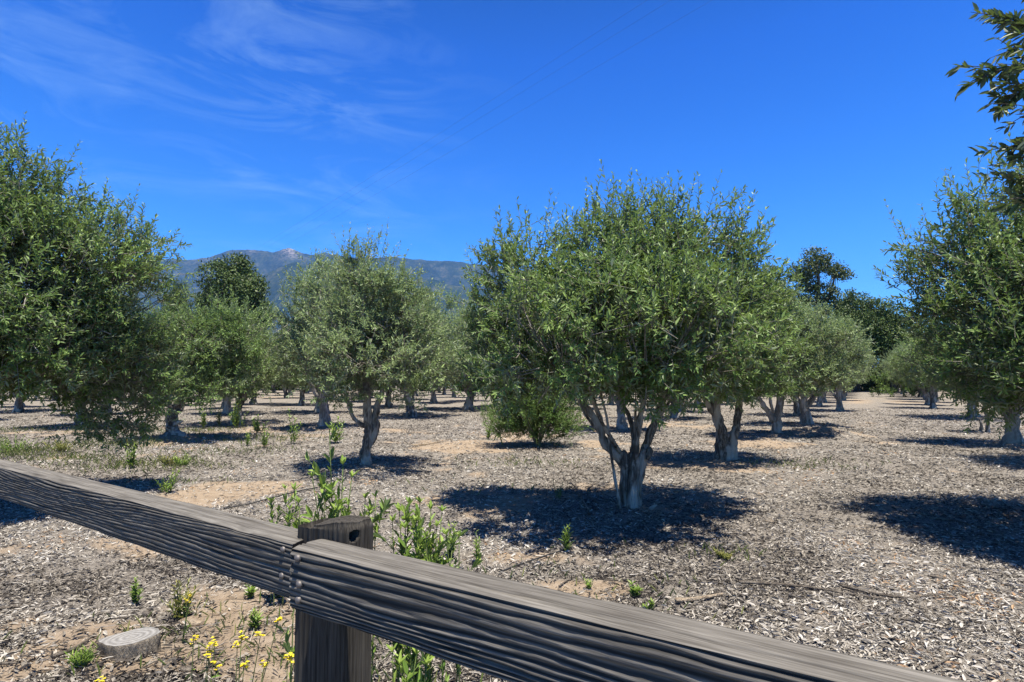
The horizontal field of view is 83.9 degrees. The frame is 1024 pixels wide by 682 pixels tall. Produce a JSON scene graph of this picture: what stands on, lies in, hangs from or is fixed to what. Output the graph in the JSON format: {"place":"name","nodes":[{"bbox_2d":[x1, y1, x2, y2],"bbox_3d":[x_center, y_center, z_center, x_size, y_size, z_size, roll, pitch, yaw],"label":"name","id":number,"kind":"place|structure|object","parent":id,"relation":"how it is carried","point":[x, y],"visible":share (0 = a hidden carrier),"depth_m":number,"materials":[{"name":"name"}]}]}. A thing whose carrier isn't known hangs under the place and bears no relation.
{"place":"outdoors","nodes":[
{"label":"outdoors","id":0,"kind":"place"},
{"bbox_2d":[153,0,711,312],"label":"power line","id":1,"kind":"object","parent":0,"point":[482,116],"visible":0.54,"depth_m":21.46,"materials":[{"name":"grey metal"}]},
{"bbox_2d":[5,248,879,369],"bbox_3d":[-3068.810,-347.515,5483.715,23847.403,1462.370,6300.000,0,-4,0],"label":"mountains","id":2,"kind":"structure","parent":0,"point":[270,265],"depth_m":6015.17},
{"bbox_2d":[0,423,970,681],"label":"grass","id":3,"kind":"structure","parent":0,"point":[70,455],"depth_m":10.45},
{"bbox_2d":[0,384,1023,681],"bbox_3d":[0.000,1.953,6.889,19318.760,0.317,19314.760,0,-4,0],"label":"ground","id":4,"kind":"structure","parent":0,"point":[866,400],"depth_m":7.04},
{"bbox_2d":[0,603,32,609],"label":"stick","id":5,"kind":"object","parent":4,"relation":"on","point":[7,607],"visible":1,"depth_m":3.92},
{"bbox_2d":[0,431,46,451],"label":"weed plant","id":6,"kind":"object","parent":4,"relation":"on","point":[7,446],"visible":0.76,"depth_m":12.47,"materials":[{"name":"green plant"}]},
{"bbox_2d":[12,388,46,411],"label":"olive tree","id":7,"kind":"object","parent":4,"relation":"on","point":[18,405],"visible":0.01,"depth_m":25.92,"materials":[{"name":"grey plant"}]},
{"bbox_2d":[43,439,73,451],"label":"weed plant","id":8,"kind":"object","parent":4,"relation":"on","point":[61,446],"visible":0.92,"depth_m":12.27,"materials":[{"name":"green plant"}]},
{"bbox_2d":[51,638,90,658],"bbox_3d":[-2.559,1.784,3.322,0.037,0.044,0.278,0,-4,2],"label":"stick","id":9,"kind":"object","parent":4,"relation":"on","point":[57,654],"visible":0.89,"depth_m":3.25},
{"bbox_2d":[62,642,98,669],"bbox_3d":[-2.345,1.719,3.096,0.167,0.158,0.159,3,-5,-37],"label":"weed plant","id":10,"kind":"object","parent":4,"relation":"on","point":[84,658],"visible":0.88,"depth_m":3.08,"materials":[{"name":"green plant"}]},
{"bbox_2d":[21,306,161,425],"bbox_3d":[-13.847,0.491,18.571,4.391,4.569,4.457,0,-4,7],"label":"olive tree","id":11,"kind":"object","parent":4,"relation":"on","point":[80,391],"visible":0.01,"depth_m":18.30,"materials":[{"name":"green plant"}]},
{"bbox_2d":[0,111,202,452],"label":"olive tree","id":12,"kind":"object","parent":4,"relation":"on","point":[51,316],"visible":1,"depth_m":7.00,"materials":[{"name":"green plant"}]},
{"bbox_2d":[88,583,131,603],"bbox_3d":[-3.031,1.893,4.328,0.263,0.039,0.456,2,-4,-31],"label":"stick","id":13,"kind":"object","parent":4,"relation":"on","point":[91,599],"visible":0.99,"depth_m":4.24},
{"bbox_2d":[97,627,160,661],"bbox_3d":[-2.214,1.781,3.292,0.307,0.166,0.269,3,-5,-37],"label":"tree stump","id":14,"kind":"object","parent":4,"relation":"on","point":[146,641],"visible":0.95,"depth_m":3.25,"materials":[{"name":"wood"}]},
{"bbox_2d":[123,443,137,468],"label":"weed plant","id":15,"kind":"object","parent":4,"relation":"on","point":[131,461],"visible":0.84,"depth_m":10.17,"materials":[{"name":"green plant"}]},
{"bbox_2d":[129,576,143,604],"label":"weed plant","id":16,"kind":"object","parent":4,"relation":"on","point":[135,592],"visible":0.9,"depth_m":4.09,"materials":[{"name":"green plant"}]},
{"bbox_2d":[141,611,151,616],"bbox_3d":[-2.492,1.866,3.881,0.068,0.052,0.044,0,-4,-1],"label":"bark chunk","id":17,"kind":"object","parent":4,"relation":"on","point":[147,613],"visible":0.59,"depth_m":3.87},
{"bbox_2d":[157,453,176,465],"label":"weed plant","id":18,"kind":"object","parent":4,"relation":"on","point":[164,460],"visible":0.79,"depth_m":10.39,"materials":[{"name":"green plant"}]},
{"bbox_2d":[156,468,180,493],"bbox_3d":[-4.754,1.948,7.898,0.264,0.356,0.286,-2,-4,31],"label":"weed plant","id":19,"kind":"object","parent":4,"relation":"on","point":[166,488],"visible":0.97,"depth_m":7.90,"materials":[{"name":"green plant"}]},
{"bbox_2d":[161,277,194,331],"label":"oak tree","id":20,"kind":"object","parent":4,"relation":"on","point":[180,287],"visible":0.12,"depth_m":76.06,"materials":[{"name":"green plant"}]},
{"bbox_2d":[165,577,198,619],"bbox_3d":[-2.216,1.746,3.838,0.151,0.292,0.233,-3,-5,42],"label":"weed plant","id":21,"kind":"object","parent":4,"relation":"on","point":[178,602],"visible":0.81,"depth_m":3.82,"materials":[{"name":"green plant"}]},
{"bbox_2d":[172,453,192,465],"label":"weed plant","id":22,"kind":"object","parent":4,"relation":"on","point":[176,460],"visible":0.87,"depth_m":10.29,"materials":[{"name":"green plant"}]},
{"bbox_2d":[181,594,190,643],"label":"mustard plant","id":23,"kind":"object","parent":4,"relation":"on","point":[185,625],"visible":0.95,"depth_m":3.45,"materials":[{"name":"green plant"}]},
{"bbox_2d":[178,665,194,671],"bbox_3d":[-1.778,1.789,3.108,0.105,0.024,0.062,0,-4,7],"label":"bark chunk","id":24,"kind":"object","parent":4,"relation":"on","point":[184,668],"visible":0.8,"depth_m":3.10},
{"bbox_2d":[180,616,205,626],"bbox_3d":[-2.105,1.854,3.757,0.183,0.059,0.103,-1,-4,16],"label":"bark chunk","id":25,"kind":"object","parent":4,"relation":"on","point":[195,621],"visible":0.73,"depth_m":3.73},
{"bbox_2d":[190,635,198,681],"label":"mustard plant","id":26,"kind":"object","parent":4,"relation":"on","point":[192,654],"visible":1,"depth_m":2.13,"materials":[{"name":"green plant"}]},
{"bbox_2d":[127,277,278,436],"bbox_3d":[-8.199,0.533,14.890,3.954,4.286,3.407,0,-4,0],"label":"olive tree","id":27,"kind":"object","parent":4,"relation":"on","point":[207,368],"visible":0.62,"depth_m":14.36,"materials":[{"name":"green plant"}]},
{"bbox_2d":[199,406,206,427],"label":"weed plant","id":28,"kind":"object","parent":4,"relation":"on","point":[203,420],"visible":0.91,"depth_m":18.04,"materials":[{"name":"green plant"}]},
{"bbox_2d":[204,636,221,681],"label":"mustard plant","id":29,"kind":"object","parent":4,"relation":"on","point":[211,651],"visible":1,"depth_m":1.98,"materials":[{"name":"yellow plant"}]},
{"bbox_2d":[214,406,221,425],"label":"weed plant","id":30,"kind":"object","parent":4,"relation":"on","point":[218,419],"visible":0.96,"depth_m":18.83,"materials":[{"name":"green plant"}]},
{"bbox_2d":[187,249,273,332],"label":"oak tree","id":31,"kind":"object","parent":4,"relation":"on","point":[245,281],"visible":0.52,"depth_m":70.17,"materials":[{"name":"green plant"}]},
{"bbox_2d":[227,400,249,427],"bbox_3d":[-8.757,2.329,18.210,0.567,0.942,0.433,-1,-4,19],"label":"weed plant","id":32,"kind":"object","parent":4,"relation":"on","point":[235,420],"visible":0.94,"depth_m":18.21,"materials":[{"name":"green plant"}]},
{"bbox_2d":[201,324,278,413],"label":"olive tree","id":33,"kind":"object","parent":4,"relation":"on","point":[228,408],"visible":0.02,"depth_m":24.72,"materials":[{"name":"green plant"}]},
{"bbox_2d":[194,293,293,424],"bbox_3d":[-9.492,0.726,19.514,4.193,4.490,3.680,1,-4,-19],"label":"olive tree","id":34,"kind":"object","parent":4,"relation":"on","point":[269,373],"visible":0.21,"depth_m":19.28,"materials":[{"name":"green plant"}]},
{"bbox_2d":[243,584,256,597],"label":"weed plant","id":35,"kind":"object","parent":4,"relation":"on","point":[250,591],"visible":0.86,"depth_m":4.24,"materials":[{"name":"green plant"}]},
{"bbox_2d":[248,608,263,629],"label":"weed plant","id":36,"kind":"object","parent":4,"relation":"on","point":[255,623],"visible":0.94,"depth_m":3.68,"materials":[{"name":"green plant"}]},
{"bbox_2d":[232,617,281,681],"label":"mustard plant","id":37,"kind":"object","parent":4,"relation":"on","point":[265,664],"visible":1,"depth_m":1.89,"materials":[{"name":"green plant"}]},
{"bbox_2d":[251,414,267,432],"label":"weed plant","id":38,"kind":"object","parent":4,"relation":"on","point":[256,427],"visible":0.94,"depth_m":16.39,"materials":[{"name":"green plant"}]},
{"bbox_2d":[260,428,269,446],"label":"weed plant","id":39,"kind":"object","parent":4,"relation":"on","point":[263,443],"visible":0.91,"depth_m":13.14,"materials":[{"name":"green plant"}]},
{"bbox_2d":[249,330,283,403],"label":"olive tree","id":40,"kind":"object","parent":4,"relation":"on","point":[253,399],"visible":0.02,"depth_m":34.47,"materials":[{"name":"green plant"}]},
{"bbox_2d":[223,487,317,508],"bbox_3d":[-3.188,2.087,7.611,0.072,0.065,1.368,-2,-4,33],"label":"irrigation hose","id":41,"kind":"object","parent":4,"relation":"on","point":[265,499],"visible":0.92,"depth_m":7.42,"materials":[{"name":"black"}]},
{"bbox_2d":[261,382,293,390],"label":"shrub","id":42,"kind":"object","parent":4,"relation":"on","point":[277,388],"visible":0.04,"depth_m":70.79,"materials":[{"name":"green plant"}]},
{"bbox_2d":[267,378,299,397],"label":"olive tree","id":43,"kind":"object","parent":4,"relation":"on","point":[285,391],"visible":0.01,"depth_m":43.85,"materials":[{"name":"green plant"}]},
{"bbox_2d":[266,483,301,606],"bbox_3d":[-1.676,1.483,4.100,0.286,0.898,0.263,0,-4,0],"label":"leafy shrub","id":44,"kind":"object","parent":4,"relation":"on","point":[288,517],"visible":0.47,"depth_m":4.14,"materials":[{"name":"green plant"}]},
{"bbox_2d":[274,609,294,681],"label":"plant","id":45,"kind":"object","parent":4,"relation":"on","point":[287,647],"visible":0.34,"depth_m":1.99,"materials":[{"name":"green plant"}]},
{"bbox_2d":[268,340,309,405],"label":"olive tree","id":46,"kind":"object","parent":4,"relation":"on","point":[301,402],"visible":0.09,"depth_m":33.14,"materials":[{"name":"green plant"}]},
{"bbox_2d":[284,652,293,681],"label":"mustard plant","id":47,"kind":"object","parent":4,"relation":"on","point":[289,657],"visible":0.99,"depth_m":1.79,"materials":[{"name":"yellow plant"}]},
{"bbox_2d":[287,408,301,444],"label":"weed plant","id":48,"kind":"object","parent":4,"relation":"on","point":[294,436],"visible":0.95,"depth_m":13.69,"materials":[{"name":"green plant"}]},
{"bbox_2d":[270,314,349,411],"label":"olive tree","id":49,"kind":"object","parent":4,"relation":"on","point":[317,407],"visible":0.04,"depth_m":25.60,"materials":[{"name":"green plant"}]},
{"bbox_2d":[261,247,382,426],"bbox_3d":[-5.894,-0.150,18.038,3.329,5.840,4.430,-1,-4,21],"label":"olive tree","id":50,"kind":"object","parent":4,"relation":"on","point":[306,286],"visible":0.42,"depth_m":17.26,"materials":[{"name":"green plant"}]},
{"bbox_2d":[291,422,373,648],"bbox_3d":[-0.704,1.045,2.156,0.362,1.468,0.310,0,-4,0],"label":"leafy shrub","id":51,"kind":"object","parent":4,"relation":"on","point":[328,493],"visible":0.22,"depth_m":2.19,"materials":[{"name":"green plant"}]},
{"bbox_2d":[329,416,344,443],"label":"weed plant","id":52,"kind":"object","parent":4,"relation":"on","point":[337,435],"visible":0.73,"depth_m":13.93,"materials":[{"name":"green plant"}]},
{"bbox_2d":[284,217,470,464],"bbox_3d":[-2.549,0.004,10.322,2.981,4.648,3.895,3,-4,-35],"label":"olive tree","id":53,"kind":"object","parent":4,"relation":"on","point":[361,339],"visible":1,"depth_m":9.78,"materials":[{"name":"green plant"}]},
{"bbox_2d":[362,489,395,681],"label":"leafy shrub","id":54,"kind":"object","parent":4,"relation":"on","point":[385,505],"visible":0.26,"depth_m":2.33,"materials":[{"name":"green plant"}]},
{"bbox_2d":[369,356,422,406],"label":"olive tree","id":55,"kind":"object","parent":4,"relation":"on","point":[388,403],"visible":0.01,"depth_m":30.44,"materials":[{"name":"green plant"}]},
{"bbox_2d":[386,643,448,681],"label":"leafy shrub","id":56,"kind":"object","parent":4,"relation":"on","point":[402,666],"visible":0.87,"depth_m":1.94,"materials":[{"name":"green plant"}]},
{"bbox_2d":[372,496,467,681],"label":"leafy shrub","id":57,"kind":"object","parent":4,"relation":"on","point":[426,541],"visible":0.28,"depth_m":2.24,"materials":[{"name":"green plant"}]},
{"bbox_2d":[378,281,471,416],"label":"olive tree","id":58,"kind":"object","parent":4,"relation":"on","point":[411,410],"visible":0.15,"depth_m":23.17,"materials":[{"name":"green plant"}]},
{"bbox_2d":[421,334,461,402],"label":"olive tree","id":59,"kind":"object","parent":4,"relation":"on","point":[433,399],"depth_m":35.54,"materials":[{"name":"grey plant"}]},
{"bbox_2d":[443,521,458,557],"bbox_3d":[-0.547,1.782,5.117,0.137,0.368,0.233,2,-4,-22],"label":"weed plant","id":60,"kind":"object","parent":4,"relation":"on","point":[452,537],"visible":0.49,"depth_m":5.10,"materials":[{"name":"green plant"}]},
{"bbox_2d":[420,527,482,681],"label":"leafy shrub","id":61,"kind":"object","parent":4,"relation":"on","point":[478,561],"visible":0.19,"depth_m":2.25,"materials":[{"name":"green plant"}]},
{"bbox_2d":[433,288,493,409],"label":"olive tree","id":62,"kind":"object","parent":4,"relation":"on","point":[468,404],"visible":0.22,"depth_m":28.00,"materials":[{"name":"green plant"}]},
{"bbox_2d":[472,530,481,558],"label":"weed plant","id":63,"kind":"object","parent":4,"relation":"on","point":[477,551],"visible":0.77,"depth_m":4.96,"materials":[{"name":"green plant"}]},
{"bbox_2d":[0,459,966,681],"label":"wooden fence","id":64,"kind":"object","parent":4,"relation":"on","point":[344,587],"visible":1,"depth_m":1.10,"materials":[{"name":"grey"}]},
{"bbox_2d":[0,407,1023,681],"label":"wood chips","id":65,"kind":"object","parent":4,"relation":"on","point":[172,673],"visible":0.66,"depth_m":5.50,"materials":[{"name":"wood"}]},
{"bbox_2d":[473,375,593,446],"bbox_3d":[0.537,1.542,13.357,2.753,2.173,2.498,-2,-4,22],"label":"bush","id":66,"kind":"object","parent":4,"relation":"on","point":[544,415],"visible":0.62,"depth_m":12.94,"materials":[{"name":"green plant"}]},
{"bbox_2d":[499,547,570,572],"bbox_3d":[0.213,1.912,4.984,0.035,0.038,0.981,-3,-5,41],"label":"irrigation hose","id":67,"kind":"object","parent":4,"relation":"on","point":[522,563],"visible":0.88,"depth_m":4.92,"materials":[{"name":"brown"}]},
{"bbox_2d":[553,480,563,498],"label":"weed plant","id":68,"kind":"object","parent":4,"relation":"on","point":[558,495],"visible":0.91,"depth_m":7.47,"materials":[{"name":"green plant"}]},
{"bbox_2d":[542,478,589,510],"bbox_3d":[0.862,2.075,7.850,0.567,0.100,2.289,1,-4,-15],"label":"stick","id":69,"kind":"object","parent":4,"relation":"on","point":[586,505],"visible":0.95,"depth_m":7.45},
{"bbox_2d":[560,523,573,550],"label":"weed plant","id":70,"kind":"object","parent":4,"relation":"on","point":[566,543],"visible":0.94,"depth_m":5.28,"materials":[{"name":"green plant"}]},
{"bbox_2d":[584,578,592,588],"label":"weed plant","id":71,"kind":"object","parent":4,"relation":"on","point":[588,584],"visible":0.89,"depth_m":4.35,"materials":[{"name":"green plant"}]},
{"bbox_2d":[558,574,620,586],"bbox_3d":[0.589,1.871,4.507,0.488,0.056,0.235,0,-4,-5],"label":"stick","id":72,"kind":"object","parent":4,"relation":"on","point":[565,581],"visible":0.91,"depth_m":4.50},
{"bbox_2d":[586,481,600,503],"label":"stick","id":73,"kind":"object","parent":4,"relation":"on","point":[589,496],"visible":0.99,"depth_m":7.83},
{"bbox_2d":[603,391,638,429],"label":"olive tree","id":74,"kind":"object","parent":4,"relation":"on","point":[621,423],"visible":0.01,"depth_m":16.95,"materials":[{"name":"grey plant"}]},
{"bbox_2d":[435,159,811,509],"bbox_3d":[1.397,-0.051,6.532,4.720,4.311,3.595,0,-4,0],"label":"olive tree","id":75,"kind":"object","parent":4,"relation":"on","point":[607,327],"visible":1,"depth_m":6.08,"materials":[{"name":"green plant"}]},
{"bbox_2d":[628,580,642,597],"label":"weed plant","id":76,"kind":"object","parent":4,"relation":"on","point":[634,591],"visible":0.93,"depth_m":4.17,"materials":[{"name":"green plant"}]},
{"bbox_2d":[641,598,654,609],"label":"weed plant","id":77,"kind":"object","parent":4,"relation":"on","point":[650,605],"visible":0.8,"depth_m":3.94,"materials":[{"name":"green plant"}]},
{"bbox_2d":[669,383,682,417],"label":"olive tree","id":78,"kind":"object","parent":4,"relation":"on","point":[676,415],"depth_m":22.17,"materials":[{"name":"grey plant"}]},
{"bbox_2d":[675,593,723,602],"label":"stick","id":79,"kind":"object","parent":4,"relation":"on","point":[686,599],"visible":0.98,"depth_m":4.05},
{"bbox_2d":[710,546,736,559],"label":"weed plant","id":80,"kind":"object","parent":4,"relation":"on","point":[726,556],"visible":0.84,"depth_m":5.03,"materials":[{"name":"green plant"}]},
{"bbox_2d":[650,261,818,460],"bbox_3d":[4.044,0.383,11.085,3.714,4.038,3.381,0,-4,0],"label":"olive tree","id":81,"kind":"object","parent":4,"relation":"on","point":[726,446],"visible":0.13,"depth_m":10.78,"materials":[{"name":"green plant"}]},
{"bbox_2d":[736,244,857,321],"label":"gum tree","id":82,"kind":"object","parent":4,"relation":"on","point":[810,269],"visible":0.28,"depth_m":74.22,"materials":[{"name":"green plant"}]},
{"bbox_2d":[756,282,871,433],"bbox_3d":[7.422,0.565,15.337,3.760,4.284,3.192,0,-4,0],"label":"olive tree","id":83,"kind":"object","parent":4,"relation":"on","point":[830,369],"visible":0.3,"depth_m":14.69,"materials":[{"name":"green plant"}]},
{"bbox_2d":[784,355,851,415],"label":"olive tree","id":84,"kind":"object","parent":4,"relation":"on","point":[796,409],"visible":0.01,"depth_m":23.38,"materials":[{"name":"green plant"}]},
{"bbox_2d":[816,387,827,406],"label":"olive tree","id":85,"kind":"object","parent":4,"relation":"on","point":[819,402],"visible":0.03,"depth_m":31.93,"materials":[{"name":"grey plant"}]},
{"bbox_2d":[790,300,879,424],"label":"olive tree","id":86,"kind":"object","parent":4,"relation":"on","point":[853,353],"visible":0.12,"depth_m":18.58,"materials":[{"name":"green plant"}]},
{"bbox_2d":[739,580,939,612],"bbox_3d":[2.375,1.831,4.225,1.248,0.054,0.402,-2,-4,31],"label":"stick","id":87,"kind":"object","parent":4,"relation":"on","point":[786,585],"visible":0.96,"depth_m":4.24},
{"bbox_2d":[816,315,875,410],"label":"olive tree","id":88,"kind":"object","parent":4,"relation":"on","point":[838,398],"visible":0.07,"depth_m":27.25,"materials":[{"name":"green plant"}]},
{"bbox_2d":[841,342,876,400],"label":"olive tree","id":89,"kind":"object","parent":4,"relation":"on","point":[864,376],"visible":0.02,"depth_m":39.91,"materials":[{"name":"green plant"}]},
{"bbox_2d":[825,287,894,391],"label":"oak tree","id":90,"kind":"object","parent":4,"relation":"on","point":[857,309],"visible":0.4,"depth_m":64.92,"materials":[{"name":"green plant"}]},
{"bbox_2d":[853,615,903,628],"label":"stick","id":91,"kind":"object","parent":4,"relation":"on","point":[858,627],"visible":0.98,"depth_m":3.58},
{"bbox_2d":[860,359,899,390],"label":"shrub","id":92,"kind":"object","parent":4,"relation":"on","point":[870,384],"visible":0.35,"depth_m":68.16,"materials":[{"name":"green plant"}]},
{"bbox_2d":[849,298,927,391],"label":"oak tree","id":93,"kind":"object","parent":4,"relation":"on","point":[885,341],"visible":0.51,"depth_m":62.89,"materials":[{"name":"green plant"}]},
{"bbox_2d":[877,347,904,393],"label":"olive tree","id":94,"kind":"object","parent":4,"relation":"on","point":[885,365],"visible":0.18,"depth_m":55.54,"materials":[{"name":"green plant"}]},
{"bbox_2d":[880,344,905,392],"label":"olive tree","id":95,"kind":"object","parent":4,"relation":"on","point":[889,355],"visible":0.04,"depth_m":59.63,"materials":[{"name":"green plant"}]},
{"bbox_2d":[840,584,957,608],"bbox_3d":[2.782,1.816,4.026,0.731,0.069,0.378,-1,-4,10],"label":"stick","id":96,"kind":"object","parent":4,"relation":"on","point":[883,594],"visible":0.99,"depth_m":4.07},
{"bbox_2d":[869,369,939,396],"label":"bush","id":97,"kind":"object","parent":4,"relation":"on","point":[912,393],"visible":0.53,"depth_m":46.94,"materials":[{"name":"green plant"}]},
{"bbox_2d":[887,345,922,396],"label":"olive tree","id":98,"kind":"object","parent":4,"relation":"on","point":[897,378],"visible":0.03,"depth_m":46.78,"materials":[{"name":"green plant"}]},
{"bbox_2d":[888,342,930,404],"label":"olive tree","id":99,"kind":"object","parent":4,"relation":"on","point":[927,400],"visible":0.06,"depth_m":33.48,"materials":[{"name":"green plant"}]},
{"bbox_2d":[884,326,955,408],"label":"olive tree","id":100,"kind":"object","parent":4,"relation":"on","point":[905,367],"visible":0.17,"depth_m":29.88,"materials":[{"name":"green plant"}]},
{"bbox_2d":[895,619,966,671],"bbox_3d":[2.571,1.781,3.357,0.904,0.030,0.200,2,-4,-29],"label":"stick","id":101,"kind":"object","parent":4,"relation":"on","point":[937,663],"visible":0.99,"depth_m":3.17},
{"bbox_2d":[895,312,980,417],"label":"olive tree","id":102,"kind":"object","parent":4,"relation":"on","point":[912,349],"depth_m":23.28,"materials":[{"name":"green plant"}]},
{"bbox_2d":[873,125,1023,439],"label":"olive tree","id":103,"kind":"object","parent":4,"relation":"on","point":[992,271],"visible":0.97,"depth_m":5.96,"materials":[{"name":"green plant"}]},
{"bbox_2d":[930,571,978,585],"bbox_3d":[3.402,1.850,4.408,0.547,0.045,0.264,1,-4,-16],"label":"stick","id":104,"kind":"object","parent":4,"relation":"on","point":[934,576],"visible":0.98,"depth_m":4.45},
{"bbox_2d":[901,291,1023,444],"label":"olive tree","id":105,"kind":"object","parent":4,"relation":"on","point":[1014,436],"visible":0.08,"depth_m":13.46,"materials":[{"name":"green plant"}]},
{"bbox_2d":[945,0,1023,216],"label":"olive tree","id":106,"kind":"object","parent":4,"relation":"on","point":[1008,75],"visible":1,"depth_m":1.78,"materials":[{"name":"green plant"}]},
{"bbox_2d":[978,412,990,432],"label":"olive tree","id":107,"kind":"object","parent":4,"relation":"on","point":[987,428],"visible":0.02,"depth_m":16.70,"materials":[{"name":"grey plant"}]},
{"bbox_2d":[0,0,1023,356],"label":"sky","id":108,"kind":"structure","parent":0,"point":[236,122],"materials":[{"name":"blue"}]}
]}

